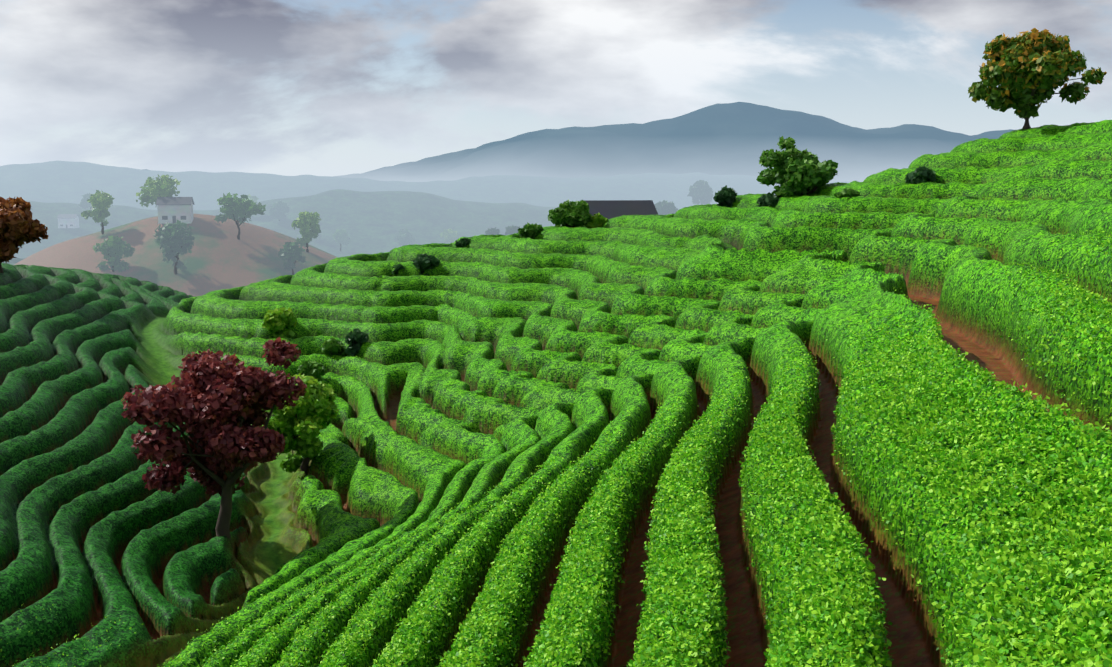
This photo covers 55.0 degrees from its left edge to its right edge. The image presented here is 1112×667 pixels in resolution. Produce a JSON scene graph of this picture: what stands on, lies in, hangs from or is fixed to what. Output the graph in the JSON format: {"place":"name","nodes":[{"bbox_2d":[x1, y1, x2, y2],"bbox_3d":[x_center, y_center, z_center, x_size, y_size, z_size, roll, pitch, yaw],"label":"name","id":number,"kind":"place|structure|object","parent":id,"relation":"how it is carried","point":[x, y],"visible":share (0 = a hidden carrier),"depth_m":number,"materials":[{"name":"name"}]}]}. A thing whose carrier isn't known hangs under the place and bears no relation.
{"place":"outdoors","nodes":[
{"label":"outdoors","id":0,"kind":"place"},
{"bbox_2d":[0,120,1111,666],"bbox_3d":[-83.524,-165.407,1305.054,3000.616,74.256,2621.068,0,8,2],"label":"terraced hillside terrain","id":1,"kind":"structure","parent":0,"point":[476,368],"depth_m":35.11,"materials":[{"name":"green plant"}]},
{"bbox_2d":[0,196,48,272],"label":"tree","id":2,"kind":"object","parent":1,"relation":"on","point":[19,226],"visible":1,"depth_m":59.11,"materials":[{"name":"brown plant"}]},
{"bbox_2d":[57,214,78,227],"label":"house","id":3,"kind":"structure","parent":1,"relation":"on","point":[68,220],"depth_m":580.11,"materials":[{"name":"white paint"}]},
{"bbox_2d":[79,193,91,210],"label":"tree","id":4,"kind":"object","parent":1,"relation":"on","point":[84,203],"visible":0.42,"depth_m":605.54,"materials":[{"name":"grey plant"}]},
{"bbox_2d":[81,190,114,234],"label":"tree","id":5,"kind":"object","parent":1,"relation":"on","point":[100,202],"visible":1,"depth_m":275.92,"materials":[{"name":"green plant"}]},
{"bbox_2d":[93,236,134,272],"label":"tree","id":6,"kind":"object","parent":1,"relation":"on","point":[113,249],"visible":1,"depth_m":258.63,"materials":[{"name":"green plant"}]},
{"bbox_2d":[136,174,180,208],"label":"tree","id":7,"kind":"object","parent":1,"relation":"on","point":[163,186],"visible":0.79,"depth_m":281.06,"materials":[{"name":"green plant"}]},
{"bbox_2d":[153,220,194,274],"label":"tree","id":8,"kind":"object","parent":1,"relation":"on","point":[171,240],"visible":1,"depth_m":256.70,"materials":[{"name":"green plant"}]},
{"bbox_2d":[156,197,194,223],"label":"house","id":9,"kind":"structure","parent":1,"relation":"on","point":[172,210],"depth_m":276.49,"materials":[{"name":"white paint"}]},
{"bbox_2d":[121,337,306,547],"bbox_3d":[-10.120,3.768,32.718,5.241,7.062,5.531,0,8,2],"label":"red plum tree","id":10,"kind":"object","parent":1,"relation":"on","point":[214,402],"visible":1,"depth_m":31.28,"materials":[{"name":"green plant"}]},
{"bbox_2d":[214,192,265,239],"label":"tree","id":11,"kind":"object","parent":1,"relation":"on","point":[239,210],"visible":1,"depth_m":274.14,"materials":[{"name":"green plant"}]},
{"bbox_2d":[242,194,262,209],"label":"tree","id":12,"kind":"object","parent":1,"relation":"on","point":[253,198],"visible":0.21,"depth_m":628.30,"materials":[{"name":"grey plant"}]},
{"bbox_2d":[261,307,297,337],"bbox_3d":[-14.150,-0.184,54.575,1.708,2.364,2.159,0,8,2],"label":"bush","id":13,"kind":"object","parent":1,"relation":"on","point":[277,321],"visible":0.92,"depth_m":54.11,"materials":[{"name":"green plant"}]},
{"bbox_2d":[278,242,305,274],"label":"tree","id":14,"kind":"object","parent":1,"relation":"on","point":[291,252],"visible":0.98,"depth_m":267.21,"materials":[{"name":"green plant"}]},
{"bbox_2d":[259,374,338,475],"bbox_3d":[-9.254,3.682,38.632,2.839,4.313,3.188,2,8,15],"label":"lime tree","id":15,"kind":"object","parent":1,"relation":"on","point":[304,420],"visible":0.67,"depth_m":38.27,"materials":[{"name":"green plant"}]},
{"bbox_2d":[291,211,320,252],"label":"tree","id":16,"kind":"object","parent":1,"relation":"on","point":[305,222],"visible":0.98,"depth_m":283.29,"materials":[{"name":"green plant"}]},
{"bbox_2d":[297,360,325,380],"bbox_3d":[-11.459,2.255,49.939,1.331,2.241,1.482,2,8,14],"label":"bush","id":17,"kind":"object","parent":1,"relation":"on","point":[315,369],"visible":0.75,"depth_m":49.49,"materials":[{"name":"green plant"}]},
{"bbox_2d":[310,229,321,241],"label":"tree","id":18,"kind":"object","parent":1,"relation":"on","point":[317,238],"visible":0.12,"depth_m":595.78,"materials":[{"name":"grey plant"}]},
{"bbox_2d":[318,337,345,358],"bbox_3d":[-10.958,1.167,52.736,1.281,1.987,1.370,-6,10,-38],"label":"bush","id":19,"kind":"object","parent":1,"relation":"on","point":[333,346],"visible":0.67,"depth_m":52.37,"materials":[{"name":"green plant"}]},
{"bbox_2d":[333,229,351,250],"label":"tree","id":20,"kind":"object","parent":1,"relation":"on","point":[340,236],"visible":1,"depth_m":582.83,"materials":[{"name":"grey plant"}]},
{"bbox_2d":[345,328,368,355],"bbox_3d":[-9.710,0.768,52.465,1.569,2.098,1.265,-4,9,-29],"label":"bush","id":21,"kind":"object","parent":1,"relation":"on","point":[356,338],"visible":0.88,"depth_m":52.03,"materials":[{"name":"green plant"}]},
{"bbox_2d":[392,263,404,274],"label":"bush","id":22,"kind":"object","parent":1,"relation":"on","point":[398,267],"visible":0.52,"depth_m":61.07,"materials":[{"name":"green plant"}]},
{"bbox_2d":[397,228,415,246],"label":"tree","id":23,"kind":"object","parent":1,"relation":"on","point":[405,237],"visible":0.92,"depth_m":588.95,"materials":[{"name":"grey plant"}]},
{"bbox_2d":[412,253,439,275],"bbox_3d":[-7.368,-3.646,61.554,1.510,1.974,1.903,4,9,26],"label":"bush","id":24,"kind":"object","parent":1,"relation":"on","point":[423,262],"visible":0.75,"depth_m":61.05,"materials":[{"name":"green plant"}]},
{"bbox_2d":[439,229,457,243],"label":"tree","id":25,"kind":"object","parent":1,"relation":"on","point":[449,235],"visible":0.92,"depth_m":593.63,"materials":[{"name":"grey plant"}]},
{"bbox_2d":[455,237,470,247],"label":"bush","id":26,"kind":"object","parent":1,"relation":"on","point":[463,242],"visible":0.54,"depth_m":65.49,"materials":[{"name":"green plant"}]},
{"bbox_2d":[485,227,499,234],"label":"spur tree","id":27,"kind":"object","parent":1,"relation":"on","point":[493,231],"visible":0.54,"depth_m":610.05,"materials":[{"name":"grey plant"}]},
{"bbox_2d":[505,225,519,235],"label":"spur tree","id":28,"kind":"object","parent":1,"relation":"on","point":[510,230],"visible":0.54,"depth_m":621.04,"materials":[{"name":"grey plant"}]},
{"bbox_2d":[518,222,543,239],"bbox_3d":[-1.575,-5.864,65.238,1.506,1.902,1.858,6,9,35],"label":"bush","id":29,"kind":"object","parent":1,"relation":"on","point":[531,231],"visible":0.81,"depth_m":64.77,"materials":[{"name":"green plant"}]},
{"bbox_2d":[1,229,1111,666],"bbox_3d":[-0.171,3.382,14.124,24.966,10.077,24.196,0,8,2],"label":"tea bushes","id":30,"kind":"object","parent":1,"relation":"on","point":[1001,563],"visible":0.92,"depth_m":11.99,"materials":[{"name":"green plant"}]},
{"bbox_2d":[548,199,591,227],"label":"bush","id":31,"kind":"object","parent":1,"relation":"on","point":[570,214],"visible":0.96,"depth_m":65.44,"materials":[{"name":"green plant"}]},
{"bbox_2d":[584,213,607,228],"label":"bush","id":32,"kind":"object","parent":1,"relation":"on","point":[598,220],"visible":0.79,"depth_m":65.83,"materials":[{"name":"green plant"}]},
{"bbox_2d":[583,200,657,218],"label":"roof","id":33,"kind":"structure","parent":1,"relation":"on","point":[608,209],"depth_m":75.21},
{"bbox_2d":[654,200,677,214],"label":"crest tree","id":34,"kind":"object","parent":1,"relation":"on","point":[663,207],"visible":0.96,"depth_m":716.80,"materials":[{"name":"grey plant"}]},
{"bbox_2d":[687,180,712,204],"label":"slim tree","id":35,"kind":"object","parent":1,"relation":"on","point":[701,191],"visible":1,"depth_m":977.74,"materials":[{"name":"grey plant"}]},
{"bbox_2d":[713,185,737,207],"bbox_3d":[9.459,-7.187,59.608,1.408,2.193,1.435,0,8,2],"label":"bush","id":36,"kind":"object","parent":1,"relation":"on","point":[725,196],"visible":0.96,"depth_m":59.19,"materials":[{"name":"green plant"}]},
{"bbox_2d":[756,192,779,206],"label":"bush","id":37,"kind":"object","parent":1,"relation":"on","point":[768,199],"visible":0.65,"depth_m":57.33,"materials":[{"name":"green plant"}]},
{"bbox_2d":[756,136,845,196],"bbox_3d":[13.150,-8.542,57.965,4.609,4.272,4.628,5,9,33],"label":"round tree","id":38,"kind":"object","parent":1,"relation":"on","point":[794,171],"visible":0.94,"depth_m":56.86,"materials":[{"name":"green plant"}]},
{"bbox_2d":[834,188,860,197],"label":"bush","id":39,"kind":"object","parent":1,"relation":"on","point":[846,192],"visible":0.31,"depth_m":45.66,"materials":[{"name":"green plant"}]},
{"bbox_2d":[905,165,935,183],"bbox_3d":[15.603,-6.333,45.919,1.374,1.773,1.512,0,8,2],"label":"bush","id":40,"kind":"object","parent":1,"relation":"on","point":[922,174],"visible":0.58,"depth_m":45.47,"materials":[{"name":"green plant"}]},
{"bbox_2d":[968,28,1106,128],"bbox_3d":[22.447,-11.027,48.983,6.119,5.869,4.752,0,8,2],"label":"ridge tree","id":41,"kind":"object","parent":1,"relation":"on","point":[1026,72],"visible":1,"depth_m":48.50,"materials":[{"name":"green plant"}]},
{"bbox_2d":[0,0,1111,176],"label":"sky","id":42,"kind":"structure","parent":0,"point":[331,88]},
{"bbox_2d":[140,102,1012,181],"bbox_3d":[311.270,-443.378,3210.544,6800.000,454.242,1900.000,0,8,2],"label":"mountains","id":43,"kind":"structure","parent":0,"point":[736,138],"depth_m":2682.42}
]}

